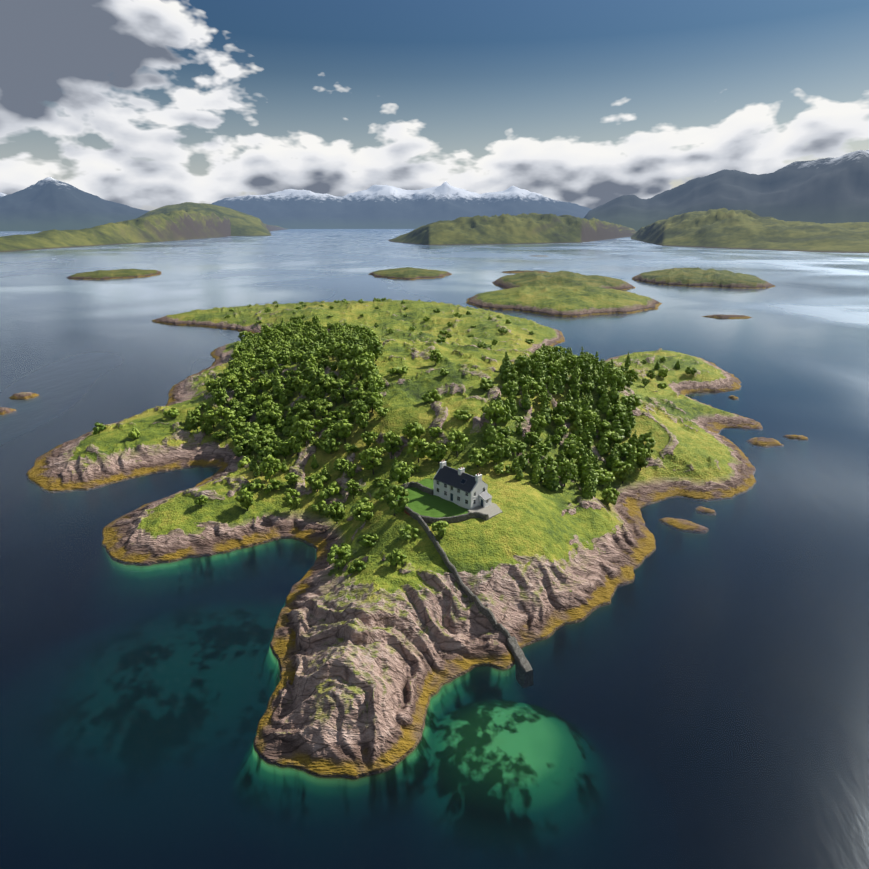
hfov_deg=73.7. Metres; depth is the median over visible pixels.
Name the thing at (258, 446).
tree
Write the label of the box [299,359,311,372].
tree
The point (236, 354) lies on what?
tree
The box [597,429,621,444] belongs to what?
tree
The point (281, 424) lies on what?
tree
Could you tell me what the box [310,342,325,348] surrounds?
tree
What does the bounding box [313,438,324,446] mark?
tree
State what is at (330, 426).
tree
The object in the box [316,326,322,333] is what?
tree
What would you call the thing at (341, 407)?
tree
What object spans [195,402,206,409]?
tree
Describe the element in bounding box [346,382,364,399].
tree
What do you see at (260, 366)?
tree
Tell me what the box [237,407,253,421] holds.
tree
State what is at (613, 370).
tree
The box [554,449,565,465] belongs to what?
tree
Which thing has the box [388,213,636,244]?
hill terrain
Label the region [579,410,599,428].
tree
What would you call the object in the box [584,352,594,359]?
tree
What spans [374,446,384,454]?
tree
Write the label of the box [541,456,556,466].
tree
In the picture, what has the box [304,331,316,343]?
tree
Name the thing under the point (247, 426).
tree
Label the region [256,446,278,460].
tree
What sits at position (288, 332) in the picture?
tree
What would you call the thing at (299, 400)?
tree
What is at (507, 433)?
tree
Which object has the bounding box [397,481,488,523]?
garden wall
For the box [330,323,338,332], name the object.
tree
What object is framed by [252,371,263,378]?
tree
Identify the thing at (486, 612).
field wall
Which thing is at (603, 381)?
tree
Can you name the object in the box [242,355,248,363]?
tree
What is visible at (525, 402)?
tree
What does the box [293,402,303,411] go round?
tree
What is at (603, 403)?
tree
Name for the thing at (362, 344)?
tree
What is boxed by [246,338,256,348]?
tree
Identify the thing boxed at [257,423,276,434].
tree
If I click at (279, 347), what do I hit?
tree
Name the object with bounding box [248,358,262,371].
tree
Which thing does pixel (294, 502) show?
tree
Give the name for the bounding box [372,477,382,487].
tree
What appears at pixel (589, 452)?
tree
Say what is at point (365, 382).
tree
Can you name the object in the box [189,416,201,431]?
tree
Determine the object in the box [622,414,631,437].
tree
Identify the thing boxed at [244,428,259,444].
tree
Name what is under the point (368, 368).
tree
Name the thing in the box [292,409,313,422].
tree
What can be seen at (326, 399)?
tree
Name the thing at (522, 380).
tree
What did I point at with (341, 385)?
tree
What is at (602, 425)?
tree
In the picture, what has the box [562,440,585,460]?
tree
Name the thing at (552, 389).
tree
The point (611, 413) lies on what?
tree
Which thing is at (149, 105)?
sky
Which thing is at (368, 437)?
tree
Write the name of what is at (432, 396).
bush
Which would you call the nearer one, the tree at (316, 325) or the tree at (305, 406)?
the tree at (305, 406)
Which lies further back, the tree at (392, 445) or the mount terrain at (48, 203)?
the mount terrain at (48, 203)
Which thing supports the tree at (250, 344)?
on the terrain ground at (222, 679)
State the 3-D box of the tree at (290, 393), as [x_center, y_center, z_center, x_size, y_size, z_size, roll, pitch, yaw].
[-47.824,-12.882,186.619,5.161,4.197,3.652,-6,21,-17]
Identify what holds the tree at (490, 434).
on the terrain ground at (222, 679)
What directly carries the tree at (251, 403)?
on the terrain ground at (222, 679)
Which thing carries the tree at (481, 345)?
on the terrain ground at (222, 679)
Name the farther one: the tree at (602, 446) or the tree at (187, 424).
the tree at (187, 424)
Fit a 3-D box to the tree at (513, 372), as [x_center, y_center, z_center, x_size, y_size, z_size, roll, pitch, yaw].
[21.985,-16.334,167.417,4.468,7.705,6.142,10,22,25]
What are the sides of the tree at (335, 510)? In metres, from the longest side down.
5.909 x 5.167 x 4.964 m
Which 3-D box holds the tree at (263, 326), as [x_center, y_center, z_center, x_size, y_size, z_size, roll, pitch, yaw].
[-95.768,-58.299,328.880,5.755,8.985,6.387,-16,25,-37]
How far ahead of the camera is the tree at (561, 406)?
159.06 m
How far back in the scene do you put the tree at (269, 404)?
178.94 m
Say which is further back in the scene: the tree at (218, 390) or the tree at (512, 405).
the tree at (218, 390)
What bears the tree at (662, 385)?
on the terrain ground at (222, 679)
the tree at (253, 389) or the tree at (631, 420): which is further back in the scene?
the tree at (253, 389)
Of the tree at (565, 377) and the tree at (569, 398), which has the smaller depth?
the tree at (569, 398)
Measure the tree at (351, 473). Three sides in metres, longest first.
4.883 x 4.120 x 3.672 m
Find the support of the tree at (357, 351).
on the terrain ground at (222, 679)
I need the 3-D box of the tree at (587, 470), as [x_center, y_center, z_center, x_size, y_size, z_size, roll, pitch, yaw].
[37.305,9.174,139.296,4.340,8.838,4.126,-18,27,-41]
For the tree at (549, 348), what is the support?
on the terrain ground at (222, 679)
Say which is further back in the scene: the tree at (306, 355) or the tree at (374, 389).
the tree at (306, 355)
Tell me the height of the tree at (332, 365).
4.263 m
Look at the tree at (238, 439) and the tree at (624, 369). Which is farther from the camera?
the tree at (624, 369)
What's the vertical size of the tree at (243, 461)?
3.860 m
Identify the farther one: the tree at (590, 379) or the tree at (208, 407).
the tree at (208, 407)
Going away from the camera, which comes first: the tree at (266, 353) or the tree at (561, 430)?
the tree at (561, 430)
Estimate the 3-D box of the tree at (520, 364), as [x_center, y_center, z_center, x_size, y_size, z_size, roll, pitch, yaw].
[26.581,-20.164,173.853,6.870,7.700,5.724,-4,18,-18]
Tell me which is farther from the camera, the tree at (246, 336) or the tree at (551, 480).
the tree at (246, 336)
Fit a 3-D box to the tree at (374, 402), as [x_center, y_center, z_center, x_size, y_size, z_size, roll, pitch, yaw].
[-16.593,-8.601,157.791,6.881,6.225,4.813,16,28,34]
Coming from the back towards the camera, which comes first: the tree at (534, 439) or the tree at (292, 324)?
the tree at (292, 324)
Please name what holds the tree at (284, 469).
on the terrain ground at (222, 679)
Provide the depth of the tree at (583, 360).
186.23 m
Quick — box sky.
[0,0,868,210]
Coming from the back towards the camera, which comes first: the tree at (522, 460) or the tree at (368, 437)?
the tree at (368, 437)
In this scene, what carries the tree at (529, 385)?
on the terrain ground at (222, 679)
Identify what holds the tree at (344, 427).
on the terrain ground at (222, 679)
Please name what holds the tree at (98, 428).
on the terrain ground at (222, 679)
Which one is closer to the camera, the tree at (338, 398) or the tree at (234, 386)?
the tree at (338, 398)
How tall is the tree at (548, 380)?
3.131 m
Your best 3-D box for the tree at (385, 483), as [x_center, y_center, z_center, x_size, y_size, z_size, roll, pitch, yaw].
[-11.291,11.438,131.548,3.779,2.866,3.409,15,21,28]
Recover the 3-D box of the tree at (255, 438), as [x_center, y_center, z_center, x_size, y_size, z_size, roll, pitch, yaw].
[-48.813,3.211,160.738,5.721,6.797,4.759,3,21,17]
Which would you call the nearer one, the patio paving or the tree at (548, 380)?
the patio paving
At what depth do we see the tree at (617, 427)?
159.66 m
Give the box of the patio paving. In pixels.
[468,502,502,519]
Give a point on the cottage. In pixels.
(459, 487)
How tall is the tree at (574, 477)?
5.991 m
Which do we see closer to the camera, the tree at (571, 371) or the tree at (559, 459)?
the tree at (559, 459)
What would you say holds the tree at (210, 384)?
on the terrain ground at (222, 679)
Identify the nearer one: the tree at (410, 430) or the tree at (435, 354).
the tree at (410, 430)
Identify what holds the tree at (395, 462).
on the terrain ground at (222, 679)
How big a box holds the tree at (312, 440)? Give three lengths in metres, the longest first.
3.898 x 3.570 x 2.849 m
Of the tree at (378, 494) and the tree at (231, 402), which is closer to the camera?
the tree at (378, 494)
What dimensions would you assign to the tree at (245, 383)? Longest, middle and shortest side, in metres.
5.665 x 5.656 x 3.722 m
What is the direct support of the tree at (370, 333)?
on the terrain ground at (222, 679)
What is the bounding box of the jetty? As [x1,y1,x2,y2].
[507,636,532,687]
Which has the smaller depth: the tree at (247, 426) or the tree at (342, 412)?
the tree at (342, 412)
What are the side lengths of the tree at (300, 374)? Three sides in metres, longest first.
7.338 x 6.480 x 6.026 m
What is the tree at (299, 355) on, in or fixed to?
on the terrain ground at (222, 679)
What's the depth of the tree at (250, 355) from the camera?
240.37 m
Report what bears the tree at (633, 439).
on the terrain ground at (222, 679)
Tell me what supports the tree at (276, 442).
on the terrain ground at (222, 679)
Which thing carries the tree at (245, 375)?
on the terrain ground at (222, 679)
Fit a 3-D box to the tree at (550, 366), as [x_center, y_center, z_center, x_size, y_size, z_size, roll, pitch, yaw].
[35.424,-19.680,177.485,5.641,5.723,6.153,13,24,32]
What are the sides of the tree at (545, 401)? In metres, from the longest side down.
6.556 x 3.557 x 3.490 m
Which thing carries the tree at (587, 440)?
on the terrain ground at (222, 679)
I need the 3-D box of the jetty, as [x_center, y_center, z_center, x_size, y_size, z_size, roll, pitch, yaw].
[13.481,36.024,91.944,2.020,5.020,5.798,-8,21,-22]
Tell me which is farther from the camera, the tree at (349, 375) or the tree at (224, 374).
the tree at (224, 374)
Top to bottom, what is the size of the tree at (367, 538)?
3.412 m
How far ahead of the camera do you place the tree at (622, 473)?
146.24 m
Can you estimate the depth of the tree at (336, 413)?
161.47 m
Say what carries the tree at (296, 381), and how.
on the terrain ground at (222, 679)
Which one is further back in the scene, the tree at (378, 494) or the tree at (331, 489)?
the tree at (331, 489)
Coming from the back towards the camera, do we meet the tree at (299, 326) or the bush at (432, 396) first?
the tree at (299, 326)
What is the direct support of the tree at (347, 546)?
on the terrain ground at (222, 679)
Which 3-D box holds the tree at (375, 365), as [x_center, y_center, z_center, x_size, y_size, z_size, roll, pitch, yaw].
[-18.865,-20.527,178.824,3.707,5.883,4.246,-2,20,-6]
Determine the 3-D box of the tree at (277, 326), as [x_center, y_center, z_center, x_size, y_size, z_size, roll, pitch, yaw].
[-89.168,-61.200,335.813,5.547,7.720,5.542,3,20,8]
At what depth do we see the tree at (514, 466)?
132.93 m
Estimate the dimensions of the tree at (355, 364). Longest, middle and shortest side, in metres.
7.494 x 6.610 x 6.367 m
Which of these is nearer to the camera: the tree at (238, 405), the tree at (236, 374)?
the tree at (238, 405)
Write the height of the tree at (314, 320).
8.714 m
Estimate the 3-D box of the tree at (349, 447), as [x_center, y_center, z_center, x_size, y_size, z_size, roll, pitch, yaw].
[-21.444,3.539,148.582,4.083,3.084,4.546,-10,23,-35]
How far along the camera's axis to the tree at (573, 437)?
152.00 m
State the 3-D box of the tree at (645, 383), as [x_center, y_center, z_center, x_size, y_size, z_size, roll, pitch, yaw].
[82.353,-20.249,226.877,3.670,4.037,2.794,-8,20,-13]
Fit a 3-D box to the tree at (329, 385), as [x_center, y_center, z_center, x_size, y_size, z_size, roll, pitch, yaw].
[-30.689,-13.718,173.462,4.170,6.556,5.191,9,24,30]
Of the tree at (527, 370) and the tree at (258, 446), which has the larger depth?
the tree at (527, 370)
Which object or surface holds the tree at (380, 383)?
on the terrain ground at (222, 679)
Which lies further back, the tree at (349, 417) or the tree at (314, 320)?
the tree at (314, 320)
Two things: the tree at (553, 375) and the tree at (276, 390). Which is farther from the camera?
the tree at (276, 390)
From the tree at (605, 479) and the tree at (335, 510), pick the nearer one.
the tree at (335, 510)
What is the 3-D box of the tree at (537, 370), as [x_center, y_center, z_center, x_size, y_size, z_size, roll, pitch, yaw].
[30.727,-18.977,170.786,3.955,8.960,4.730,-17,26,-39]
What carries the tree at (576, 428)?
on the terrain ground at (222, 679)
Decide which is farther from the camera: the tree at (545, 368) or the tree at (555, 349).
the tree at (555, 349)
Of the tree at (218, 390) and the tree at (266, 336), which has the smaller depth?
the tree at (218, 390)
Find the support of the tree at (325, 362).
on the terrain ground at (222, 679)
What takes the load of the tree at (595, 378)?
on the terrain ground at (222, 679)
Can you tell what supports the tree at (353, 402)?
on the terrain ground at (222, 679)
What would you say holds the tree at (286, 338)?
on the terrain ground at (222, 679)
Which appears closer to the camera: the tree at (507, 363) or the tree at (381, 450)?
the tree at (381, 450)
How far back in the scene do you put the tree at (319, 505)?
131.31 m
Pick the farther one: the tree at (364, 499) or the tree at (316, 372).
the tree at (316, 372)
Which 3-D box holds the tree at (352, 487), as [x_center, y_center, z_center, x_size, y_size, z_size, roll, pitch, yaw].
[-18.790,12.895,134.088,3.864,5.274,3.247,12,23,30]
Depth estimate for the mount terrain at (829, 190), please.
5053.65 m
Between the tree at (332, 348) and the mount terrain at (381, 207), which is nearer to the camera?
the tree at (332, 348)
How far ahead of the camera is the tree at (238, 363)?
226.19 m
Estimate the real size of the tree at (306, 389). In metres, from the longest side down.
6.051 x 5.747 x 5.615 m
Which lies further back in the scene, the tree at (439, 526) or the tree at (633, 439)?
the tree at (633, 439)
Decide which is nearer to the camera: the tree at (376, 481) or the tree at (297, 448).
the tree at (376, 481)
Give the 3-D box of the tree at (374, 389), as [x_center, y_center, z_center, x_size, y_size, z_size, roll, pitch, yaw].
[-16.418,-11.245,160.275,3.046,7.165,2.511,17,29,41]
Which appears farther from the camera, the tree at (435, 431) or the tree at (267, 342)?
the tree at (267, 342)
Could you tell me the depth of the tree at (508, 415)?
147.82 m
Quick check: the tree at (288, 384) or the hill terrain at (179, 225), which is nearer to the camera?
the tree at (288, 384)
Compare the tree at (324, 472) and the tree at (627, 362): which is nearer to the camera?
the tree at (324, 472)
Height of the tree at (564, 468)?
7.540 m
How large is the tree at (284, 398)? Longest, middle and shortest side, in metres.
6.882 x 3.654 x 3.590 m
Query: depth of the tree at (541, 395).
161.65 m
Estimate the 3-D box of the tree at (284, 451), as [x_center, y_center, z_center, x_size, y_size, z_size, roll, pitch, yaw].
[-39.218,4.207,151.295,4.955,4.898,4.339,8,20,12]
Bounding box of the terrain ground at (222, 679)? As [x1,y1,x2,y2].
[0,255,868,868]
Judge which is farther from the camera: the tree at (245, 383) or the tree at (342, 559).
the tree at (245, 383)
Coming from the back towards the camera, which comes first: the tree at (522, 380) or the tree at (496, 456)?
the tree at (522, 380)
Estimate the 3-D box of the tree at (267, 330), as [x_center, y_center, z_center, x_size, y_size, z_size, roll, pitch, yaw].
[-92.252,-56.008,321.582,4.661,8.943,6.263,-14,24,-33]
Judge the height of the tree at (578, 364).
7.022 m
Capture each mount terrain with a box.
[0,177,148,230]
[212,181,591,228]
[584,150,868,230]
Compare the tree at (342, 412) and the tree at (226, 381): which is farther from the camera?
the tree at (226, 381)
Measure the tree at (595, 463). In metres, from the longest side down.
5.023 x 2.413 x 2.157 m
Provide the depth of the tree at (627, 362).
252.10 m
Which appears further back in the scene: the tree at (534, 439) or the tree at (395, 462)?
the tree at (534, 439)
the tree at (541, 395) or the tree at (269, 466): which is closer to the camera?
the tree at (269, 466)
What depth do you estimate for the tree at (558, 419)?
156.51 m
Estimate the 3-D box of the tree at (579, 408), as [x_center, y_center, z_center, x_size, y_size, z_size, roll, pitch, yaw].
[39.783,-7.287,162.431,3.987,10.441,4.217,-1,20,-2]
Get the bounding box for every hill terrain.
[0,210,286,251]
[138,202,270,235]
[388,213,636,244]
[631,208,868,252]
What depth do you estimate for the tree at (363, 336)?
206.33 m
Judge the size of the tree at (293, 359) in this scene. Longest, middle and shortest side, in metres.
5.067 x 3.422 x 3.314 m
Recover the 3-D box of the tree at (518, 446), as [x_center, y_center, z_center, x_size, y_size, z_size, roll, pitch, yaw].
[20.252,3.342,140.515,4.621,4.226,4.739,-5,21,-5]
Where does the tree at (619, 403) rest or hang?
on the terrain ground at (222, 679)
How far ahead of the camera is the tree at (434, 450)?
135.56 m
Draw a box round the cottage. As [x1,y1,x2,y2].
[433,460,491,509]
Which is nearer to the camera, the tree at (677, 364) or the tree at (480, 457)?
the tree at (480, 457)
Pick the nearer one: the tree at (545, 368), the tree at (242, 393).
the tree at (545, 368)
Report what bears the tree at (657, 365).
on the terrain ground at (222, 679)
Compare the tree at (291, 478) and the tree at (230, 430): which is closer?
the tree at (291, 478)
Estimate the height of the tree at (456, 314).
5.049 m
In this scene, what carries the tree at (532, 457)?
on the terrain ground at (222, 679)
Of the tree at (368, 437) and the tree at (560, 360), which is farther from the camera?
the tree at (560, 360)
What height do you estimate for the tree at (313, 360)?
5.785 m
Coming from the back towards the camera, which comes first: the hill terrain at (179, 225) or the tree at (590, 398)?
the hill terrain at (179, 225)
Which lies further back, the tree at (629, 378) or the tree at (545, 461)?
the tree at (629, 378)
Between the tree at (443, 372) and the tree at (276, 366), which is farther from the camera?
the tree at (276, 366)
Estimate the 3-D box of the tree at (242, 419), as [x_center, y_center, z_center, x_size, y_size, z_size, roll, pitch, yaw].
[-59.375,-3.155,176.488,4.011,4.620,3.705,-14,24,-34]
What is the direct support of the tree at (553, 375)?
on the terrain ground at (222, 679)
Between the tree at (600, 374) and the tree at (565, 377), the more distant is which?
the tree at (600, 374)
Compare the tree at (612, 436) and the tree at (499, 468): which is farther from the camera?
the tree at (612, 436)
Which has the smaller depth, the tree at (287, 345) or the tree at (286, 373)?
the tree at (286, 373)
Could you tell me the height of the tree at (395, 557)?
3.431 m
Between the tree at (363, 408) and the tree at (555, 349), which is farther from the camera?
the tree at (555, 349)
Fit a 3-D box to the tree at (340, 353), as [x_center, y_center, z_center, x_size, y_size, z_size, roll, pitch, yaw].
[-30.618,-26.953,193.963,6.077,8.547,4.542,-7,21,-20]
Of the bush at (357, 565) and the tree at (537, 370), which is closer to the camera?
the bush at (357, 565)
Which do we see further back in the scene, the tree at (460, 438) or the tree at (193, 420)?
the tree at (193, 420)
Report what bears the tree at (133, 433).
on the terrain ground at (222, 679)
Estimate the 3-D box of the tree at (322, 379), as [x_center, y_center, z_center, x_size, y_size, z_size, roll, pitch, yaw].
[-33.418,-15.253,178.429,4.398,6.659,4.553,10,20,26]
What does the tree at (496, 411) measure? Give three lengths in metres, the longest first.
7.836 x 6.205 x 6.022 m
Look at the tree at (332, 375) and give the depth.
181.77 m
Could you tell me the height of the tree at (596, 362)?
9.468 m
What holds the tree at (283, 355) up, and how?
on the terrain ground at (222, 679)
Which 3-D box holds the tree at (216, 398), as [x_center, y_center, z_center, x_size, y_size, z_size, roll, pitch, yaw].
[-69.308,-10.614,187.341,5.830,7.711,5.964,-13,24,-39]
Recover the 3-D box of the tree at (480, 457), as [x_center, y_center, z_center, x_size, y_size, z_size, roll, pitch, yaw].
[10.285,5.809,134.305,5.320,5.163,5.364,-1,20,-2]
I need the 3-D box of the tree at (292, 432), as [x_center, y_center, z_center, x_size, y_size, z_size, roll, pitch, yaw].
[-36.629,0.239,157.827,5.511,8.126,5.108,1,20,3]
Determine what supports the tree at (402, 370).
on the terrain ground at (222, 679)
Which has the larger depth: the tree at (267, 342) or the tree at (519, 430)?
the tree at (267, 342)
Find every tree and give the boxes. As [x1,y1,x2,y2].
[92,422,105,434]
[128,427,139,439]
[163,408,178,417]
[184,410,194,430]
[187,408,200,416]
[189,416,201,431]
[194,495,208,504]
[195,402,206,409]
[200,423,212,435]
[203,378,217,391]
[203,410,216,427]
[204,401,213,412]
[210,387,225,396]
[210,391,228,406]
[211,430,226,440]
[213,405,235,427]
[215,380,222,388]
[217,369,229,377]
[221,375,237,388]
[223,419,243,440]
[227,371,241,382]
[227,399,239,406]
[228,359,232,369]
[229,368,239,376]
[230,402,248,413]
[231,349,239,358]
[231,384,239,391]
[231,433,244,445]
[232,438,253,456]
[233,345,245,351]
[234,360,247,367]
[234,385,247,400]
[234,416,245,428]
[235,488,253,510]
[237,379,251,388]
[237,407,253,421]
[237,456,250,467]
[238,331,249,339]
[240,364,255,373]
[240,370,250,382]
[240,422,263,434]
[241,352,254,359]
[241,479,264,491]
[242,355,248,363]
[242,394,255,402]
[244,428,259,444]
[245,397,256,408]
[246,336,253,350]
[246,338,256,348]
[247,384,261,397]
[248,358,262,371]
[248,455,258,471]
[249,435,266,449]
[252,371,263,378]
[252,438,275,453]
[253,404,262,412]
[253,463,261,476]
[255,377,271,390]
[255,409,272,425]
[256,345,269,354]
[256,362,264,370]
[256,392,272,402]
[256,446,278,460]
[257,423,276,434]
[258,454,282,479]
[259,324,267,330]
[260,400,278,410]
[262,333,270,339]
[262,339,271,346]
[262,430,280,444]
[263,326,271,333]
[263,350,278,358]
[263,357,276,370]
[265,478,282,493]
[266,351,278,362]
[269,408,284,426]
[269,440,284,450]
[270,343,283,348]
[270,375,286,385]
[271,370,283,399]
[273,331,283,338]
[273,360,281,375]
[275,322,284,330]
[275,441,291,458]
[276,346,286,351]
[276,350,289,365]
[276,420,287,432]
[278,388,293,399]
[279,386,289,405]
[280,459,287,472]
[281,335,292,340]
[282,342,292,351]
[282,405,294,411]
[282,426,291,437]
[282,488,299,511]
[283,369,294,375]
[284,472,298,484]
[285,329,293,336]
[285,374,294,390]
[285,408,292,420]
[285,436,305,445]
[286,323,295,328]
[286,416,293,425]
[288,438,303,455]
[290,317,298,323]
[290,352,297,362]
[290,370,307,385]
[290,424,309,435]
[291,376,302,395]
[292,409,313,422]
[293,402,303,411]
[293,419,314,446]
[295,324,303,330]
[295,338,313,348]
[295,350,308,363]
[295,398,304,402]
[298,399,314,417]
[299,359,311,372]
[300,344,311,351]
[301,383,315,396]
[302,351,317,362]
[302,380,310,386]
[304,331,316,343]
[304,473,326,491]
[305,364,317,379]
[306,368,324,386]
[309,399,332,418]
[309,418,323,433]
[309,436,317,444]
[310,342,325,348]
[310,355,318,364]
[311,385,325,400]
[311,454,318,468]
[311,500,325,515]
[312,315,319,323]
[313,323,321,330]
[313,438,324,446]
[314,347,331,359]
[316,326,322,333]
[316,333,333,342]
[316,397,332,406]
[318,374,331,391]
[319,358,329,367]
[319,437,341,453]
[319,481,341,498]
[320,465,330,481]
[321,417,337,427]
[321,428,338,438]
[322,501,345,523]
[323,378,337,394]
[326,341,339,358]
[326,544,352,569]
[327,361,337,370]
[327,372,336,379]
[328,409,341,419]
[328,423,335,429]
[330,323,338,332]
[330,389,342,405]
[333,342,348,359]
[333,419,353,442]
[333,459,348,472]
[335,378,350,398]
[335,405,345,410]
[338,359,351,375]
[338,410,353,418]
[340,368,356,381]
[340,543,350,553]
[342,411,354,422]
[342,462,356,478]
[343,334,356,344]
[343,346,354,360]
[343,388,351,401]
[343,443,359,452]
[345,479,361,498]
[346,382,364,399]
[347,357,366,378]
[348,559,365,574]
[350,344,363,359]
[350,399,361,406]
[350,497,373,511]
[350,501,373,521]
[351,400,370,419]
[355,412,369,430]
[356,342,367,346]
[357,335,369,341]
[357,352,374,362]
[357,378,369,391]
[358,532,377,547]
[359,390,370,400]
[359,448,383,474]
[360,360,376,378]
[360,431,378,447]
[364,329,377,338]
[364,392,382,411]
[366,341,382,360]
[367,372,382,382]
[368,378,385,391]
[369,338,379,347]
[371,382,379,399]
[371,487,391,501]
[372,359,379,373]
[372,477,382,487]
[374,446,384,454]
[375,407,388,416]
[377,479,390,488]
[380,431,403,458]
[383,485,408,515]
[386,548,406,566]
[387,366,407,374]
[389,456,398,478]
[392,461,411,483]
[398,525,419,538]
[402,421,424,438]
[405,435,430,462]
[408,462,419,472]
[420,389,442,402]
[424,442,446,464]
[428,349,442,365]
[428,427,442,437]
[431,520,448,538]
[436,335,445,342]
[440,368,448,375]
[446,428,468,456]
[453,312,461,317]
[454,409,472,420]
[468,448,490,466]
[476,341,491,348]
[479,377,493,389]
[481,400,507,424]
[482,419,498,442]
[488,444,504,464]
[493,434,509,446]
[493,462,510,473]
[495,393,503,405]
[496,426,506,436]
[497,327,507,333]
[499,351,510,370]
[499,355,511,378]
[501,365,518,382]
[501,380,517,399]
[502,399,511,422]
[503,426,514,436]
[503,438,511,457]
[508,392,518,415]
[509,439,526,454]
[510,452,518,472]
[511,416,524,421]
[513,354,535,370]
[514,376,519,394]
[515,464,522,480]
[516,421,522,435]
[517,374,534,386]
[517,450,527,470]
[520,380,541,398]
[520,388,530,410]
[522,361,532,377]
[522,431,540,447]
[525,339,533,343]
[525,448,541,465]
[529,456,544,481]
[530,352,544,367]
[530,413,548,436]
[531,465,539,483]
[532,348,544,357]
[533,355,545,380]
[533,442,550,455]
[536,373,545,392]
[538,392,552,402]
[539,394,551,412]
[539,403,550,424]
[541,345,554,354]
[541,357,547,376]
[541,385,547,396]
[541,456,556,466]
[542,458,560,490]
[543,377,551,384]
[544,352,564,370]
[544,361,559,376]
[544,434,551,450]
[545,373,556,382]
[547,379,557,394]
[549,410,559,420]
[550,434,562,444]
[551,414,566,425]
[552,346,566,357]
[553,370,564,394]
[553,401,577,421]
[554,425,568,436]
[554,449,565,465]
[556,460,578,486]
[559,366,568,384]
[562,353,576,370]
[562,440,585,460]
[564,434,582,446]
[565,390,572,405]
[567,366,580,387]
[567,369,581,376]
[569,370,580,398]
[569,391,582,423]
[570,415,583,435]
[570,458,578,480]
[573,358,580,377]
[577,356,588,371]
[577,445,588,478]
[578,456,598,487]
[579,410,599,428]
[579,422,593,446]
[580,381,592,394]
[581,358,592,378]
[581,371,592,381]
[581,474,593,499]
[582,394,591,414]
[583,471,597,496]
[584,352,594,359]
[586,444,595,463]
[587,365,599,384]
[587,375,595,391]
[587,392,593,405]
[587,416,597,438]
[592,351,599,370]
[592,455,599,469]
[595,385,608,395]
[595,388,611,412]
[595,432,610,455]
[595,468,615,486]
[596,420,611,432]
[597,373,607,387]
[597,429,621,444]
[598,366,603,379]
[599,359,603,374]
[601,488,620,504]
[605,446,621,469]
[606,367,623,380]
[606,406,626,422]
[608,380,619,405]
[609,371,626,391]
[609,401,627,411]
[610,414,624,442]
[611,442,635,457]
[611,460,633,483]
[620,365,628,372]
[620,394,642,410]
[620,406,635,428]
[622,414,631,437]
[625,351,630,366]
[625,368,638,387]
[626,443,637,472]
[628,430,637,445]
[636,432,655,452]
[636,446,651,470]
[641,378,649,386]
[645,370,655,380]
[654,360,659,369]
[657,368,668,377]
[657,383,667,387]
[674,359,680,368]
[685,366,697,374]
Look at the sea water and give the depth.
595.58 m
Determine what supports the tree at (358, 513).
on the terrain ground at (222, 679)
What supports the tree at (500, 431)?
on the terrain ground at (222, 679)
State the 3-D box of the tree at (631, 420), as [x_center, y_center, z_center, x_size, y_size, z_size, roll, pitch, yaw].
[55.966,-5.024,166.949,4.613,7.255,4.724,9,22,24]
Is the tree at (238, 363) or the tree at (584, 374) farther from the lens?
the tree at (238, 363)
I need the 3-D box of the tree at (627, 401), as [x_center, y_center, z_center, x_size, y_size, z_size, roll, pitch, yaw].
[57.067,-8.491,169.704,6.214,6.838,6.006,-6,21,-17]
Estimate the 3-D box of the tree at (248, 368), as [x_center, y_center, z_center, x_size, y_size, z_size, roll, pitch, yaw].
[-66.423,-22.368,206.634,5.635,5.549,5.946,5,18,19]
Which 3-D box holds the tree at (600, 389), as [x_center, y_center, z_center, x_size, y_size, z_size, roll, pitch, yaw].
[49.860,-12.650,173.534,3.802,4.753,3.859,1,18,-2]
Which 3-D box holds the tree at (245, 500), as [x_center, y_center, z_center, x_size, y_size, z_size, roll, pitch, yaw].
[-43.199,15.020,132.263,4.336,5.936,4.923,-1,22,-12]
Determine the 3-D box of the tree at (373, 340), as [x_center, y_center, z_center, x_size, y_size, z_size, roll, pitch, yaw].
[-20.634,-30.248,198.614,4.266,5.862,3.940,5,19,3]
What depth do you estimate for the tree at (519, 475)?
130.18 m
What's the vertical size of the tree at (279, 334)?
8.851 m
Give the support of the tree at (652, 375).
on the terrain ground at (222, 679)
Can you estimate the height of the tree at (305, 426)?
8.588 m
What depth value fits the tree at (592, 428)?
158.77 m
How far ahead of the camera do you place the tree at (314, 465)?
145.61 m
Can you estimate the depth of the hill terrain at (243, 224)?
4093.49 m
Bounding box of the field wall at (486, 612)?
[418,515,510,638]
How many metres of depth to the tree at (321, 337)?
226.62 m
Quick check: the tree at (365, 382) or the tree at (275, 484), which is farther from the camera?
the tree at (365, 382)
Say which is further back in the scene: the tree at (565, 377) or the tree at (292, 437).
the tree at (565, 377)
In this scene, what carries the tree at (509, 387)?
on the terrain ground at (222, 679)
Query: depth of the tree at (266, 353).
220.13 m
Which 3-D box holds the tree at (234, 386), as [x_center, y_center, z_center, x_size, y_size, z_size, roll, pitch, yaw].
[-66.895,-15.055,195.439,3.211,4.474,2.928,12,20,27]
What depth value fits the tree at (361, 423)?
150.99 m
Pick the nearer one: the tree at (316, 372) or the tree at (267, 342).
the tree at (316, 372)
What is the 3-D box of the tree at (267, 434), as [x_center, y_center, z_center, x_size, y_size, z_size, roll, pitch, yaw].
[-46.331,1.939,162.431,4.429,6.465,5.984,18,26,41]
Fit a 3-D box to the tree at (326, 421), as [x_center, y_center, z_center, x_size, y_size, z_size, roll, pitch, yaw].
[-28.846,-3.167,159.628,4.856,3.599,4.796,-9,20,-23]
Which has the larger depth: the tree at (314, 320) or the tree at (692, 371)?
the tree at (314, 320)
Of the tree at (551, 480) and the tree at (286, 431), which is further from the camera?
the tree at (286, 431)

